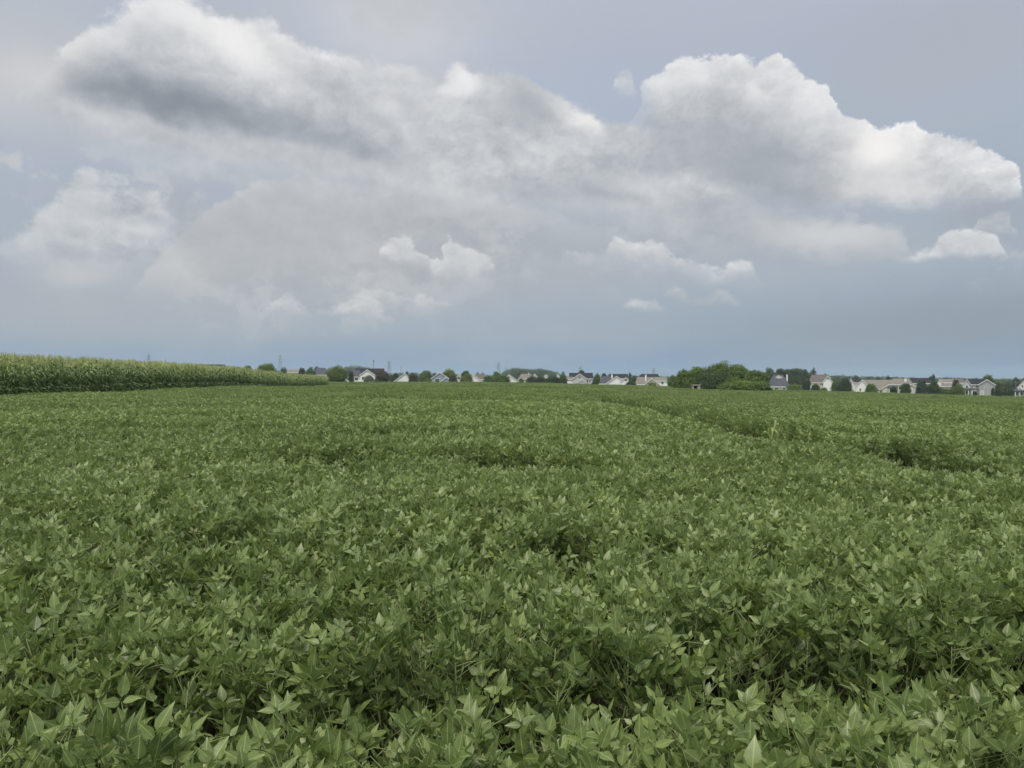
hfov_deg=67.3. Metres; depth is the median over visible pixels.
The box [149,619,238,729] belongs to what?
soybean plant
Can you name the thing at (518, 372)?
wooded hill
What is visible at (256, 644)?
soybean plant
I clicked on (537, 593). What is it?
soybean plant
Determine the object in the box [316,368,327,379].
house
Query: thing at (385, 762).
soybean plant
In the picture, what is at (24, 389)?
corn plant
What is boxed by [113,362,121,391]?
corn plant
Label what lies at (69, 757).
soybean plant
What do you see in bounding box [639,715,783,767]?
soybean plant
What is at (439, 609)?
soybean plant
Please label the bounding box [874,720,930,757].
soybean plant
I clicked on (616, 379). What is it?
house
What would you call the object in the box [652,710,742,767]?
soybean plant
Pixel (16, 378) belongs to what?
corn plant
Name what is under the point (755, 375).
bush
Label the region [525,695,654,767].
soybean plant
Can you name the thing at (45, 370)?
corn plant
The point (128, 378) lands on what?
corn plant
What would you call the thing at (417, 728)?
soybean plant
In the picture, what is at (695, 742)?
soybean plant
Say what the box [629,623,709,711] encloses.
soybean plant
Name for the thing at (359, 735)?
soybean plant
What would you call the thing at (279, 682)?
soybean plant
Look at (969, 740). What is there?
soybean plant
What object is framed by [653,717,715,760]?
soybean plant
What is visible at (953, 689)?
soybean plant
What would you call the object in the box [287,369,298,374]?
house
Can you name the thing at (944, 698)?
soybean plant
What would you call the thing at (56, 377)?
corn plant
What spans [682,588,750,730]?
soybean plant
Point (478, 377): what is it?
house
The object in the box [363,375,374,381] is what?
shrub
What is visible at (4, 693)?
soybean plant
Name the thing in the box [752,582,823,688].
soybean plant
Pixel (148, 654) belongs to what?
soybean plant
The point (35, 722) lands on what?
soybean plant
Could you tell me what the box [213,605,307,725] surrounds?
soybean plant
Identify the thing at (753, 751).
soybean plant
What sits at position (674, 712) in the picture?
soybean plant
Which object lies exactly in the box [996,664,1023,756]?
soybean plant
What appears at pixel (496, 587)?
soybean plant
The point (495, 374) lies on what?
tree
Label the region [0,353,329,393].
corn field
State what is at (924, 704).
soybean plant
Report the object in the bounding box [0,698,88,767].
soybean plant
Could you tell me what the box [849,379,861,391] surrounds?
house
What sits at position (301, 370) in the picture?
tree
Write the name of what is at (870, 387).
bush
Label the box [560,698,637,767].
soybean plant
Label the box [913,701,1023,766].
soybean plant
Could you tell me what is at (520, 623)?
soybean plant
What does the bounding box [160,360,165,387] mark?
corn plant
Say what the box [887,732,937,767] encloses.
soybean plant
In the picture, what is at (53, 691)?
soybean plant
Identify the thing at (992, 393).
shrub
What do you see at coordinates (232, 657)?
soybean plant
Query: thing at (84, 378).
corn plant
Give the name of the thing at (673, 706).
soybean plant
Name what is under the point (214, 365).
house
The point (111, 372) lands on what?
corn plant
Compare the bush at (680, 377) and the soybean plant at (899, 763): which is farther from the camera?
the bush at (680, 377)
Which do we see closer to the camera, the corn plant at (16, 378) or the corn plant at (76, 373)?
the corn plant at (16, 378)
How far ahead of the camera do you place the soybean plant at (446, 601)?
3.33 m
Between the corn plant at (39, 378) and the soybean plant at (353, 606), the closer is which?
the soybean plant at (353, 606)
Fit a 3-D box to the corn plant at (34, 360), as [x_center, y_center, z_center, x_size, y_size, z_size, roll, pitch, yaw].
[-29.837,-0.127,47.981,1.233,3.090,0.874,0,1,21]
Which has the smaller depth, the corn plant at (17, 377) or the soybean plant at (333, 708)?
the soybean plant at (333, 708)
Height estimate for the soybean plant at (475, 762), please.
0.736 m
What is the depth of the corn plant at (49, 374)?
49.73 m
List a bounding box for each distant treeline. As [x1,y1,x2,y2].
[250,368,671,381]
[829,375,1021,385]
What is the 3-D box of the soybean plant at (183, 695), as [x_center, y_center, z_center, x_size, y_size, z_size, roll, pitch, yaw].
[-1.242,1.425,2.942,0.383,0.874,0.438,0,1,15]
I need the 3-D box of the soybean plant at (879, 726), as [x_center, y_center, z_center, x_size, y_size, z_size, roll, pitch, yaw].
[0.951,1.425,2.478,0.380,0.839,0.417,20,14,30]
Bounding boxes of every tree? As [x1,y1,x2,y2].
[258,363,276,371]
[299,367,304,373]
[305,366,313,375]
[325,364,348,381]
[374,369,389,381]
[389,375,394,381]
[418,370,431,381]
[442,368,457,376]
[493,371,499,381]
[594,374,599,383]
[666,375,675,385]
[764,367,774,379]
[774,368,785,376]
[785,368,793,377]
[788,375,801,384]
[792,367,804,381]
[801,369,809,382]
[801,378,810,389]
[808,368,816,376]
[830,380,840,390]
[837,378,853,390]
[915,379,927,393]
[926,380,940,393]
[929,374,935,386]
[951,378,959,387]
[953,383,965,394]
[982,373,997,386]
[995,383,1005,395]
[1003,382,1014,395]
[1012,377,1019,394]
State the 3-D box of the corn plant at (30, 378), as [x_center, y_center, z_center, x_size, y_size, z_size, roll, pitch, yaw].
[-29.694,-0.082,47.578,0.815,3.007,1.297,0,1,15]
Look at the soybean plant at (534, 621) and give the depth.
3.39 m
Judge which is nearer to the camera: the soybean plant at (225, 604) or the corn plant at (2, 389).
the soybean plant at (225, 604)
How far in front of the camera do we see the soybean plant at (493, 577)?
3.97 m
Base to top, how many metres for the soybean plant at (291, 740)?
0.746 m
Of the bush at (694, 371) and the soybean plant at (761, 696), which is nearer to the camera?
the soybean plant at (761, 696)
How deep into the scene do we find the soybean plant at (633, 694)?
3.06 m
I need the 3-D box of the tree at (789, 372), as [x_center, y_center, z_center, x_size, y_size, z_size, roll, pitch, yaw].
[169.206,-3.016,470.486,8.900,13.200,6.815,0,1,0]
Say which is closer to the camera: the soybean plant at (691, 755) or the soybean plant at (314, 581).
the soybean plant at (691, 755)
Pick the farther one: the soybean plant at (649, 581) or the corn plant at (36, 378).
the corn plant at (36, 378)
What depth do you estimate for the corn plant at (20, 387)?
46.22 m
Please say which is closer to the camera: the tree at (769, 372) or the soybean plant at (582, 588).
the soybean plant at (582, 588)
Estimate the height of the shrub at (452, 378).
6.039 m
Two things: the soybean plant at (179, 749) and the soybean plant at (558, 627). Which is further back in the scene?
the soybean plant at (558, 627)
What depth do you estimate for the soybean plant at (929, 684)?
3.18 m
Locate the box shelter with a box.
[692,385,699,388]
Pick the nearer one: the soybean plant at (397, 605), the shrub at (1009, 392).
the soybean plant at (397, 605)
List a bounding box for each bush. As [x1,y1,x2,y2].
[483,375,495,381]
[495,375,510,381]
[671,369,690,387]
[684,366,710,387]
[687,370,731,388]
[705,360,731,375]
[714,377,756,389]
[725,363,750,380]
[742,369,771,382]
[750,380,773,390]
[864,383,878,391]
[899,383,911,392]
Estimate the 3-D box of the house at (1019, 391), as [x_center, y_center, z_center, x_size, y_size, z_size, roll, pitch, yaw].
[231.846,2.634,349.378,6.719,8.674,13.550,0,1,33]
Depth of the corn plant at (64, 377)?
51.31 m
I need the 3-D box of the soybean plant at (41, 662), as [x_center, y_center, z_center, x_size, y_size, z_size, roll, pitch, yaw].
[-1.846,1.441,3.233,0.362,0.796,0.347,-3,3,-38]
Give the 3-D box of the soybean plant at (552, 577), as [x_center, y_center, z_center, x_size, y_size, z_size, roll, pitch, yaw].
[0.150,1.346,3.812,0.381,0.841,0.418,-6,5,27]
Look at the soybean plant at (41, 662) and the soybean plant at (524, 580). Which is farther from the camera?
the soybean plant at (524, 580)
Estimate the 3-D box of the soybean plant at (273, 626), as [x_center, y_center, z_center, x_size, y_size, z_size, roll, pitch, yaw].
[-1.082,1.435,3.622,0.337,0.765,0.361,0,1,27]
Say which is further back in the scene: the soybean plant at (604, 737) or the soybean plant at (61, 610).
the soybean plant at (61, 610)
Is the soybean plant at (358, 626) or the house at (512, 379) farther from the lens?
the house at (512, 379)
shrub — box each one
[348,371,353,381]
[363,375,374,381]
[408,373,417,381]
[448,374,457,381]
[459,374,473,381]
[625,380,635,384]
[786,383,802,389]
[810,384,819,390]
[890,386,897,392]
[990,388,995,395]
[1006,389,1013,395]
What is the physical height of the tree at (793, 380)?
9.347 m
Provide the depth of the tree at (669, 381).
329.25 m
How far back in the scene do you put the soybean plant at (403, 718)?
2.32 m
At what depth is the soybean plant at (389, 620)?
3.34 m
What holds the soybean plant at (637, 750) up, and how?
on the ground
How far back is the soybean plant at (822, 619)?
3.48 m
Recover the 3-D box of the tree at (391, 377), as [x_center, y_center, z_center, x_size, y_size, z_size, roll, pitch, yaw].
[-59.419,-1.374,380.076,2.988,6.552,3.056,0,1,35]
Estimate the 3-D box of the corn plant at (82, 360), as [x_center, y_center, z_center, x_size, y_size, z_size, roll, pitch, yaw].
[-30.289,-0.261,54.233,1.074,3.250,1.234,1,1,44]
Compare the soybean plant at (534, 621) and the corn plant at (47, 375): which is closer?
the soybean plant at (534, 621)
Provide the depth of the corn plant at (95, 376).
55.99 m
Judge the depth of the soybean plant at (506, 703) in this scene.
3.01 m
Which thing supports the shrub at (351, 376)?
on the ground
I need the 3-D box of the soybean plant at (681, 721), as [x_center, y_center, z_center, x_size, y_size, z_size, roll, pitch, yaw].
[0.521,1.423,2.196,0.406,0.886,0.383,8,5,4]
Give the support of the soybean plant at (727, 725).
on the ground
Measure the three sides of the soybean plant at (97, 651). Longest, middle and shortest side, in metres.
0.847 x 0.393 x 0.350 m
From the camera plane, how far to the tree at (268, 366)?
248.47 m
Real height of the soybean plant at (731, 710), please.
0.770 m
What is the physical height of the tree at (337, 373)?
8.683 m
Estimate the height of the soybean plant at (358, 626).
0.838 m
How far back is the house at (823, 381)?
371.68 m
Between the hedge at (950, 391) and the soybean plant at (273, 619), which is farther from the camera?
the hedge at (950, 391)
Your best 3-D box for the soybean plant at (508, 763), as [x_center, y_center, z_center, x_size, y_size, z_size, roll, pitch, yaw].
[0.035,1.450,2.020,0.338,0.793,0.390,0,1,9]
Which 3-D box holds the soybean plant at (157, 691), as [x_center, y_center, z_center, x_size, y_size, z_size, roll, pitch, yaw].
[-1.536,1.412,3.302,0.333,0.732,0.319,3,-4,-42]
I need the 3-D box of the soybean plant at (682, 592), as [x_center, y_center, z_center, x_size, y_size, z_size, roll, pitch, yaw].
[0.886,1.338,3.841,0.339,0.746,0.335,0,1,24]
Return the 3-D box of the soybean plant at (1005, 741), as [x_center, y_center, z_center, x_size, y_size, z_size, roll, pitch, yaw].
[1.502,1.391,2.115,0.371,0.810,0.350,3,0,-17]
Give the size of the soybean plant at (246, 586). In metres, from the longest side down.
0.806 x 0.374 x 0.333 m
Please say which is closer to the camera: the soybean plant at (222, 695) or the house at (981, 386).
the soybean plant at (222, 695)
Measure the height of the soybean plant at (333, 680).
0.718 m
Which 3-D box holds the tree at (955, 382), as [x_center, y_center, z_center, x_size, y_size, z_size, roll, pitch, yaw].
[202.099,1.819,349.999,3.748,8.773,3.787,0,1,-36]
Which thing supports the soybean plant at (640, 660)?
on the ground
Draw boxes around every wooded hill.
[343,364,366,380]
[500,367,560,379]
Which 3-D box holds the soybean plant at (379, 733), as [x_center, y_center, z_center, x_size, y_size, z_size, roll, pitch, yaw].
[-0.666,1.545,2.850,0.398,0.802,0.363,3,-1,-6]
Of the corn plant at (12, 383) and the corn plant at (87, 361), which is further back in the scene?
the corn plant at (87, 361)
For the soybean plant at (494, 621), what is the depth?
3.39 m
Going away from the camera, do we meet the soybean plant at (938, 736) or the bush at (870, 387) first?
the soybean plant at (938, 736)
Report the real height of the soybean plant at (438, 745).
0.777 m
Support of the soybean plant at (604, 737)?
on the ground
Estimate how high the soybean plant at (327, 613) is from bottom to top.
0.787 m
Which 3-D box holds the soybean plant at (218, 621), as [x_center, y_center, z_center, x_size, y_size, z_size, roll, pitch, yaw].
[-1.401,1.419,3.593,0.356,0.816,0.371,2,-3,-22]
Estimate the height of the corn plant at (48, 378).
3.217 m
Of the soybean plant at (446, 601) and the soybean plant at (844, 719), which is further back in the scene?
the soybean plant at (446, 601)
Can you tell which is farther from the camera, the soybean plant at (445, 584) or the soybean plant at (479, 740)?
the soybean plant at (445, 584)
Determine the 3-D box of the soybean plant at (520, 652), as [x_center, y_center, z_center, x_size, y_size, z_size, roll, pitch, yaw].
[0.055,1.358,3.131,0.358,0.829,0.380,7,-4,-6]
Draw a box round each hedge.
[526,375,567,382]
[939,386,954,394]
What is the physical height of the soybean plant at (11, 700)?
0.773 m
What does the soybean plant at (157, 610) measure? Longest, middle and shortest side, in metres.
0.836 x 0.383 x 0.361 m
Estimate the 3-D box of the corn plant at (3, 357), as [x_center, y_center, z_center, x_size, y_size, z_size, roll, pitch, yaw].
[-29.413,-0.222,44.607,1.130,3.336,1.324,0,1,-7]
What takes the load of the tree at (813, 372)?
on the ground
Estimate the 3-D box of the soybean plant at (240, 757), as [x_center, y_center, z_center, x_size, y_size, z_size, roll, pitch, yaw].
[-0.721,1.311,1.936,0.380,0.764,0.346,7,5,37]
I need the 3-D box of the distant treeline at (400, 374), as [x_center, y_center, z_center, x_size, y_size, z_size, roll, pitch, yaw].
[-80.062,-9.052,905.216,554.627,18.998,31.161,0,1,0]
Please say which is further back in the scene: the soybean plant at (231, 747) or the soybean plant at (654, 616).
the soybean plant at (654, 616)
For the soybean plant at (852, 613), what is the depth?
3.66 m
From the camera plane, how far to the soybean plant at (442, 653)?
3.02 m
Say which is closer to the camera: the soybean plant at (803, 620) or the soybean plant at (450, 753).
the soybean plant at (450, 753)
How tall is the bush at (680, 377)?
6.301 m
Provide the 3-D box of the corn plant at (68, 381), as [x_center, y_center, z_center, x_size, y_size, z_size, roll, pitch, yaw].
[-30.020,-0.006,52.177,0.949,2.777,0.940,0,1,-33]
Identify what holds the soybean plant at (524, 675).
on the ground
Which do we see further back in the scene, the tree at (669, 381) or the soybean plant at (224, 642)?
the tree at (669, 381)
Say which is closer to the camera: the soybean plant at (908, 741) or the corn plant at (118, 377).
the soybean plant at (908, 741)
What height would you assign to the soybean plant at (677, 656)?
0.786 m
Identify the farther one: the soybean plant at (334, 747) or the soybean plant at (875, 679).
the soybean plant at (875, 679)
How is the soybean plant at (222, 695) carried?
on the ground
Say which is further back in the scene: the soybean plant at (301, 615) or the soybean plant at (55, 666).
the soybean plant at (301, 615)
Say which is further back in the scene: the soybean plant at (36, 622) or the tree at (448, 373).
the tree at (448, 373)
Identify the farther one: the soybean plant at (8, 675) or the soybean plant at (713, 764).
the soybean plant at (8, 675)
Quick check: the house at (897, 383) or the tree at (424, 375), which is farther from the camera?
the tree at (424, 375)
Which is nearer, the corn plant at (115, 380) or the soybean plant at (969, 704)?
the soybean plant at (969, 704)
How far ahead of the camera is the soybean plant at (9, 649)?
3.00 m
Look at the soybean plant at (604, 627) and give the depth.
3.27 m
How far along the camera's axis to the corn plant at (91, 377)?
55.48 m
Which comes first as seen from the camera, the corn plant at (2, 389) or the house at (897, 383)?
the corn plant at (2, 389)
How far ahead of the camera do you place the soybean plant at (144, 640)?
3.25 m
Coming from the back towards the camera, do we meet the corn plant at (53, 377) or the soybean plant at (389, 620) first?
the corn plant at (53, 377)
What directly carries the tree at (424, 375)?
on the ground
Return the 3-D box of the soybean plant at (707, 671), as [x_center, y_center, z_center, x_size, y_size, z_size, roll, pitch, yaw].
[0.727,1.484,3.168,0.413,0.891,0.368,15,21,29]
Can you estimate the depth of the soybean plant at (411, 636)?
3.16 m
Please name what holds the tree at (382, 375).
on the ground
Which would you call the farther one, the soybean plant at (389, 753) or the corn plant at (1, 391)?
the corn plant at (1, 391)
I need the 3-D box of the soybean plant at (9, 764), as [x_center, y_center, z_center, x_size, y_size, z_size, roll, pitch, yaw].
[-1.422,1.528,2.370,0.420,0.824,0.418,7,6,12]
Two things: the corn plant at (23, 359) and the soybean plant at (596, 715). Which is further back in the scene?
the corn plant at (23, 359)
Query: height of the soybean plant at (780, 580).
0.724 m
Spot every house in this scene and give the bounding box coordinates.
[197,364,225,366]
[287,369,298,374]
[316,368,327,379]
[348,368,383,381]
[394,373,408,381]
[431,372,448,381]
[471,374,485,381]
[508,375,518,381]
[518,373,531,381]
[566,373,592,383]
[599,374,627,384]
[635,374,667,385]
[769,374,788,389]
[809,375,832,390]
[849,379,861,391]
[856,379,891,392]
[887,379,913,392]
[910,378,930,393]
[937,379,955,388]
[962,379,994,395]
[1014,381,1023,395]
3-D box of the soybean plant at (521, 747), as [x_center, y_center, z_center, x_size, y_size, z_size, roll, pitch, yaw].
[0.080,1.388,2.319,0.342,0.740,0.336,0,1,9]
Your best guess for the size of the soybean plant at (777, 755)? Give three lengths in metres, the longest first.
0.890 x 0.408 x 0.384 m
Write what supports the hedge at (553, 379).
on the ground
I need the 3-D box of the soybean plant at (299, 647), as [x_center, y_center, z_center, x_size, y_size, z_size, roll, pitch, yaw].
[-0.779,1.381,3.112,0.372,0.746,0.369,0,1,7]
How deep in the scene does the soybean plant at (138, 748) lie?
2.08 m
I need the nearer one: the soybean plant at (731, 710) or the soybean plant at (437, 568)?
the soybean plant at (731, 710)
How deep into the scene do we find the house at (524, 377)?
422.15 m
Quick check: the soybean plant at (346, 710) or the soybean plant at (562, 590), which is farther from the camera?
the soybean plant at (562, 590)
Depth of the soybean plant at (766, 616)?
3.51 m
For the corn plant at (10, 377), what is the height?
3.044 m
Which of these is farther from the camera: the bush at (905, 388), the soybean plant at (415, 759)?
the bush at (905, 388)
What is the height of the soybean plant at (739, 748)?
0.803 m
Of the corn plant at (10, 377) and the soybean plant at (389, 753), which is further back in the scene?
the corn plant at (10, 377)
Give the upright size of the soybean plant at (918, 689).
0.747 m
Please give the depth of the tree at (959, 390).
333.98 m
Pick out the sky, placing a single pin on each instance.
(635, 187)
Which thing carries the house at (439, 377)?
on the ground
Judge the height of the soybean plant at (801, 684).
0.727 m
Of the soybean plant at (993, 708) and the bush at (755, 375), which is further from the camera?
the bush at (755, 375)
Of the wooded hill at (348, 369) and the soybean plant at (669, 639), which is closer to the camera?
the soybean plant at (669, 639)
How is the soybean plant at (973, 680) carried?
on the ground
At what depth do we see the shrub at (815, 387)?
337.35 m
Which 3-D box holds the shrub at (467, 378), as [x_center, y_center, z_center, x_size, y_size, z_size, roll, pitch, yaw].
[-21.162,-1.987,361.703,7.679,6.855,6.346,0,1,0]
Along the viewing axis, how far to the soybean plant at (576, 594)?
3.64 m
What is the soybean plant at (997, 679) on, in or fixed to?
on the ground
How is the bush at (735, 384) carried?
on the ground
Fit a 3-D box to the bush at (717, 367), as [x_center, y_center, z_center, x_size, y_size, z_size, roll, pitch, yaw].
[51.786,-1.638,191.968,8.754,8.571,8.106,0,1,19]
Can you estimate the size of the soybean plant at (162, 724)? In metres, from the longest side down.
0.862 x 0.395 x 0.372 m
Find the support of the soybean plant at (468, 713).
on the ground
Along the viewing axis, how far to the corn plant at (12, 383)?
45.46 m
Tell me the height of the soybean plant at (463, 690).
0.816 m
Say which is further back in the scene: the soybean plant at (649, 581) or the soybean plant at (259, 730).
the soybean plant at (649, 581)
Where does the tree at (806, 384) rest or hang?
on the ground
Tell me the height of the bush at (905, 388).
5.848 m
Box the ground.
[0,378,1023,767]
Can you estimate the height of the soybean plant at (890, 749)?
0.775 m
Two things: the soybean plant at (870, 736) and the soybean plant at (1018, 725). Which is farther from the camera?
the soybean plant at (1018, 725)
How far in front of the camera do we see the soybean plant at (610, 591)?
3.76 m
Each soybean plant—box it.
[0,615,82,736]
[0,616,60,759]
[0,616,64,726]
[0,634,43,735]
[0,657,63,755]
[0,681,49,759]
[0,695,113,767]
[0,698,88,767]
[2,618,75,722]
[3,753,112,767]
[7,654,97,757]
[21,727,68,767]
[22,639,112,741]
[24,602,129,733]
[32,655,145,767]
[40,702,156,767]
[41,623,151,766]
[50,708,121,767]
[59,606,136,737]
[61,644,164,722]
[62,710,136,767]
[69,612,166,714]
[94,672,196,767]
[95,629,193,732]
[104,722,238,767]
[107,597,177,716]
[108,710,203,767]
[110,629,189,733]
[115,618,210,727]
[124,608,206,716]
[124,630,193,723]
[129,647,249,766]
[146,622,231,745]
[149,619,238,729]
[152,584,230,728]
[169,593,241,713]
[174,593,251,727]
[174,715,206,763]
[180,672,284,767]
[183,736,228,767]
[187,645,298,737]
[191,579,258,736]
[193,732,233,767]
[195,626,271,726]
[196,634,291,745]
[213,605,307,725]
[216,611,290,723]
[224,729,264,767]
[225,715,271,767]
[226,743,232,767]
[231,616,315,745]
[232,585,302,715]
[235,690,341,767]
[236,689,360,767]
[245,605,329,731]
[250,622,354,727]
[250,718,354,767]
[251,604,312,716]
[262,585,325,648]
[263,629,371,763]
[267,630,343,731]
[270,583,339,718]
[282,755,324,767]
[290,668,377,751]
[292,719,408,767]
[292,726,355,767]
[303,571,380,679]
[304,627,396,739]
[308,605,416,748]
[309,618,403,741]
[309,682,389,758]
[320,607,395,711]
[325,621,413,755]
[331,578,395,640]
[332,586,411,653]
[335,705,443,767]
[341,719,464,767]
[342,756,353,767]
[347,602,429,741]
[352,760,377,767]
[358,579,426,724]
[365,597,434,727]
[367,675,415,766]
[367,749,396,767]
[373,709,458,763]
[374,609,470,730]
[378,734,413,767]
[382,569,438,666]
[386,627,475,745]
[389,705,503,767]
[391,717,499,767]
[392,581,460,675]
[397,731,506,767]
[398,578,448,666]
[405,692,515,767]
[408,556,450,708]
[409,733,485,767]
[413,594,488,705]
[413,624,501,732]
[418,593,508,694]
[420,670,504,744]
[422,578,497,631]
[422,665,527,766]
[423,603,525,722]
[429,580,498,680]
[434,568,489,628]
[434,729,469,767]
[444,577,502,651]
[456,724,512,767]
[458,572,511,724]
[473,611,543,728]
[476,567,525,708]
[478,580,529,719]
[484,740,552,767]
[485,589,539,745]
[485,698,558,767]
[489,702,582,767]
[490,614,570,757]
[498,756,517,767]
[499,568,558,641]
[500,593,582,697]
[504,599,590,700]
[510,572,569,694]
[512,646,589,756]
[513,617,597,711]
[516,575,584,711]
[520,642,599,761]
[521,578,598,695]
[525,695,592,760]
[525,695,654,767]
[525,710,599,767]
[526,704,619,767]
[527,569,599,640]
[537,605,609,718]
[539,580,632,694]
[540,587,610,712]
[555,596,614,702]
[555,697,660,767]
[557,725,613,767]
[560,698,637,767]
[561,593,641,718]
[571,750,610,767]
[578,599,670,733]
[579,570,629,706]
[586,601,677,731]
[600,576,664,723]
[606,590,667,722]
[610,588,678,687]
[610,669,712,746]
[624,573,698,698]
[628,686,721,767]
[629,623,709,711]
[629,721,674,767]
[632,699,719,758]
[633,574,691,693]
[637,573,681,658]
[639,647,752,749]
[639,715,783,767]
[640,716,775,767]
[641,630,731,720]
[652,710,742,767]
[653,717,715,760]
[654,696,743,767]
[660,578,724,685]
[664,570,737,680]
[665,710,705,767]
[673,710,747,751]
[674,730,746,753]
[675,733,717,767]
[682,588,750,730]
[683,737,814,767]
[695,632,764,730]
[700,682,764,756]
[710,752,734,767]
[711,593,808,722]
[720,685,807,747]
[723,699,802,766]
[727,697,871,767]
[728,567,786,718]
[736,692,802,751]
[746,571,807,705]
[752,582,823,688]
[756,591,851,689]
[758,605,834,737]
[758,684,833,752]
[759,747,798,767]
[768,701,839,753]
[770,676,861,747]
[771,704,798,753]
[777,591,870,703]
[778,704,816,748]
[778,748,812,767]
[779,718,888,767]
[790,576,887,701]
[791,591,884,695]
[793,705,854,767]
[794,698,894,767]
[795,710,918,767]
[799,694,902,766]
[812,691,861,723]
[820,676,945,767]
[828,598,906,712]
[829,735,963,767]
[839,732,877,767]
[845,691,958,750]
[851,582,937,695]
[855,754,930,767]
[858,723,983,767]
[860,671,946,711]
[864,691,884,710]
[866,669,996,762]
[870,705,982,767]
[872,581,948,698]
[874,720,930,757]
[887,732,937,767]
[906,697,1023,767]
[911,680,1017,767]
[913,613,1000,711]
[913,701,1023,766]
[926,691,968,716]
[929,683,1023,766]
[935,667,991,726]
[944,680,1005,767]
[944,726,1023,767]
[949,753,964,767]
[955,715,1023,767]
[957,653,1021,752]
[959,668,1023,756]
[981,730,1023,767]
[982,678,1023,762]
[984,701,1023,767]
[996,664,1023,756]
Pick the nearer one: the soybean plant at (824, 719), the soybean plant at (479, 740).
the soybean plant at (479, 740)
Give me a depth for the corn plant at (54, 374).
50.60 m
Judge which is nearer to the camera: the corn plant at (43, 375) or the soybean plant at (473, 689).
the soybean plant at (473, 689)
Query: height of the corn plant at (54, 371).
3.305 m
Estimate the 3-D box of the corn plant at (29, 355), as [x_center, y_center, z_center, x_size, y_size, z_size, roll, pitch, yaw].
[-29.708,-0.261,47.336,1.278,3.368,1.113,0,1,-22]
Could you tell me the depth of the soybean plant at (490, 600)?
3.61 m
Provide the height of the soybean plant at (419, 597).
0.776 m
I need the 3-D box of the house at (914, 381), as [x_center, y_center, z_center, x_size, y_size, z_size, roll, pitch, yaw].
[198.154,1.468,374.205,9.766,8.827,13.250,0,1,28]
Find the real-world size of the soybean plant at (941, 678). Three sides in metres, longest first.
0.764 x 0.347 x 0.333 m
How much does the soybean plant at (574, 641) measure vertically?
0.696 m
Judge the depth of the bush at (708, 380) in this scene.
184.05 m
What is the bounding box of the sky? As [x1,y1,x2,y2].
[0,0,1023,377]
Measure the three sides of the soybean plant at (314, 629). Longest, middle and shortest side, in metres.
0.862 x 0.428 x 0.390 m
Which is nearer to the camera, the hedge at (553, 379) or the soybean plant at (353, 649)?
the soybean plant at (353, 649)
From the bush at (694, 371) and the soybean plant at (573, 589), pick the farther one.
the bush at (694, 371)
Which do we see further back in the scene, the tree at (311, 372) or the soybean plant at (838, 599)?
the tree at (311, 372)
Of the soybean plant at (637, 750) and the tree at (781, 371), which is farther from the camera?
the tree at (781, 371)
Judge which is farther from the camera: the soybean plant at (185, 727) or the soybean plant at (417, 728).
the soybean plant at (417, 728)
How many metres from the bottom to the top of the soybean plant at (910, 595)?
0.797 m
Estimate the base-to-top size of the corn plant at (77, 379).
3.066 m
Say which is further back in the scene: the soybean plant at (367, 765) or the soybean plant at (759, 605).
the soybean plant at (759, 605)
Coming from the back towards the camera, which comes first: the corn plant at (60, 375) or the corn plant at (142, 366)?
the corn plant at (142, 366)
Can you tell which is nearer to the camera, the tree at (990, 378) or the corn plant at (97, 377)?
the corn plant at (97, 377)
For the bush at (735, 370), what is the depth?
188.50 m
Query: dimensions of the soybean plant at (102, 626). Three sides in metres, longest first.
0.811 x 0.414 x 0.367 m
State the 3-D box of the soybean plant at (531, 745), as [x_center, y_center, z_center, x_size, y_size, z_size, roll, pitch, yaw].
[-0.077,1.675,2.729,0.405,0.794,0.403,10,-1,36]
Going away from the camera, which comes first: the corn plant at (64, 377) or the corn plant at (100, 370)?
the corn plant at (64, 377)
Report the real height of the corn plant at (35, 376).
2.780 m
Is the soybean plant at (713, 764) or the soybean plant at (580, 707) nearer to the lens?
the soybean plant at (713, 764)
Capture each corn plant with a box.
[0,353,13,393]
[0,360,11,394]
[0,362,6,394]
[2,361,13,393]
[4,359,19,391]
[5,357,19,393]
[5,360,18,393]
[7,364,22,393]
[10,363,24,393]
[14,362,20,392]
[15,357,36,392]
[16,353,26,393]
[21,364,34,391]
[22,361,32,392]
[23,352,38,391]
[24,361,33,390]
[25,362,42,391]
[28,357,43,392]
[32,358,43,391]
[33,361,47,390]
[33,364,45,392]
[38,361,46,391]
[39,354,54,391]
[39,357,54,392]
[42,356,57,392]
[46,355,56,391]
[46,359,61,392]
[47,356,60,392]
[49,355,58,391]
[51,357,64,390]
[54,355,69,390]
[54,361,64,391]
[56,356,66,391]
[58,356,72,388]
[58,363,74,390]
[60,356,71,391]
[60,361,71,391]
[64,360,81,390]
[64,364,76,391]
[66,361,79,391]
[69,359,80,390]
[72,360,86,391]
[72,363,82,389]
[78,359,93,391]
[81,364,88,391]
[83,358,96,391]
[89,363,95,390]
[90,361,100,390]
[93,357,108,391]
[93,363,100,391]
[99,361,111,390]
[102,358,119,391]
[106,360,114,391]
[107,359,119,390]
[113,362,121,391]
[113,365,124,390]
[124,361,134,389]
[130,361,138,390]
[139,364,147,389]
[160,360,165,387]
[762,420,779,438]
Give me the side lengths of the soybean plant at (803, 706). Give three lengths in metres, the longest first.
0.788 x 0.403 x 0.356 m
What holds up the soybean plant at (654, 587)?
on the ground
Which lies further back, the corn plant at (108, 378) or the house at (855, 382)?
the house at (855, 382)
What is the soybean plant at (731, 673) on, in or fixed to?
on the ground
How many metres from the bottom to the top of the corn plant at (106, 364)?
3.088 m
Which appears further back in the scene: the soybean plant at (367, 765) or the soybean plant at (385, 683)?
the soybean plant at (385, 683)
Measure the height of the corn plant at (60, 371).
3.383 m

